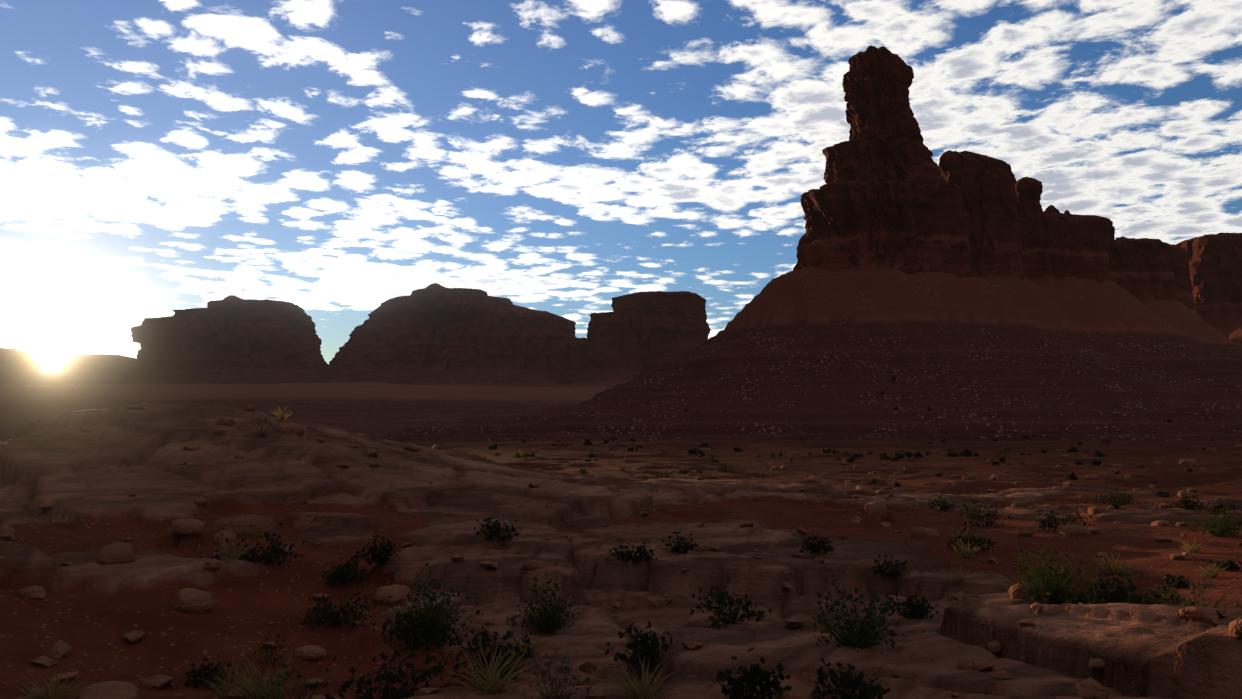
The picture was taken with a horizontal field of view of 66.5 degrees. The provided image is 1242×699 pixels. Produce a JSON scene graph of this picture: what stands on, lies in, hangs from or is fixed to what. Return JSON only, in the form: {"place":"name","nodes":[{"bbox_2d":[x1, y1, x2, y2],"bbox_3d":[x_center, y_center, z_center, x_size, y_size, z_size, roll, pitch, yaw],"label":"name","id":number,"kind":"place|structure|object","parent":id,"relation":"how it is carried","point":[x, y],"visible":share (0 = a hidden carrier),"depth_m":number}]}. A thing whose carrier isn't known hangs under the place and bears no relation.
{"place":"outdoors","nodes":[
{"label":"outdoors","id":0,"kind":"place"},
{"bbox_2d":[0,266,1241,698],"bbox_3d":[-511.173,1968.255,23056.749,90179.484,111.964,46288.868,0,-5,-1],"label":"terrain","id":1,"kind":"structure","parent":0,"point":[1006,356],"depth_m":18.99},
{"bbox_2d":[0,347,42,385],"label":"mesa","id":2,"kind":"structure","parent":1,"relation":"on","point":[19,367],"depth_m":1968.89},
{"bbox_2d":[35,372,57,385],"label":"mesa","id":3,"kind":"structure","parent":1,"relation":"on","point":[43,378],"depth_m":2028.28},
{"bbox_2d":[50,354,137,384],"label":"mesa","id":4,"kind":"structure","parent":1,"relation":"on","point":[79,369],"depth_m":1878.95},
{"bbox_2d":[131,299,328,371],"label":"mesa","id":5,"kind":"structure","parent":1,"relation":"on","point":[260,334],"depth_m":1043.25},
{"bbox_2d":[223,295,241,299],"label":"rock","id":6,"kind":"object","parent":5,"relation":"on","point":[231,297],"visible":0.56,"depth_m":1097.44},
{"bbox_2d":[314,288,513,377],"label":"mesa","id":7,"kind":"structure","parent":1,"relation":"on","point":[428,327],"depth_m":980.78},
{"bbox_2d":[426,283,445,287],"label":"rock","id":8,"kind":"object","parent":7,"relation":"on","point":[435,285],"visible":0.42,"depth_m":1019.81},
{"bbox_2d":[463,305,576,376],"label":"mesa","id":9,"kind":"structure","parent":1,"relation":"on","point":[518,337],"depth_m":980.09},
{"bbox_2d":[567,337,589,375],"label":"rock formation","id":10,"kind":"object","parent":1,"relation":"on","point":[578,348],"visible":0.21,"depth_m":988.48},
{"bbox_2d":[0,404,1241,698],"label":"boulders","id":11,"kind":"object","parent":1,"relation":"on","point":[190,600],"visible":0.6,"depth_m":12.25},
{"bbox_2d":[1,367,1241,698],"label":"desert shrubs","id":12,"kind":"object","parent":1,"relation":"on","point":[491,669],"visible":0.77,"depth_m":9.79},
{"bbox_2d":[584,291,710,369],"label":"butte","id":13,"kind":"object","parent":1,"relation":"on","point":[634,331],"depth_m":946.70},
{"bbox_2d":[793,180,970,277],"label":"butte","id":14,"kind":"object","parent":1,"relation":"on","point":[910,228],"visible":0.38,"depth_m":378.69},
{"bbox_2d":[822,45,945,184],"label":"rock spire","id":15,"kind":"structure","parent":14,"relation":"on","point":[884,142],"depth_m":394.30},
{"bbox_2d":[938,150,1025,278],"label":"butte","id":16,"kind":"object","parent":1,"relation":"on","point":[986,183],"depth_m":400.00},
{"bbox_2d":[1020,211,1114,282],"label":"rock cliff","id":17,"kind":"structure","parent":1,"relation":"on","point":[1076,246],"depth_m":412.28},
{"bbox_2d":[1015,177,1044,252],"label":"rock pillar","id":18,"kind":"structure","parent":17,"relation":"on","point":[1028,190],"depth_m":416.31},
{"bbox_2d":[1045,205,1059,213],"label":"rock","id":19,"kind":"object","parent":17,"relation":"on","point":[1051,209],"visible":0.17,"depth_m":436.46},
{"bbox_2d":[1171,244,1194,309],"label":"rock cliff","id":20,"kind":"structure","parent":1,"relation":"on","point":[1182,279],"depth_m":537.29},
{"bbox_2d":[0,0,1241,372],"label":"sky","id":21,"kind":"structure","parent":0,"point":[334,160]},
{"bbox_2d":[1108,238,1177,301],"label":"rock cliff","id":22,"kind":"structure","parent":0,"point":[1140,269],"depth_m":460.93},
{"bbox_2d":[1176,232,1241,328],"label":"rock cliff","id":23,"kind":"structure","parent":0,"point":[1215,265],"depth_m":581.37}
]}

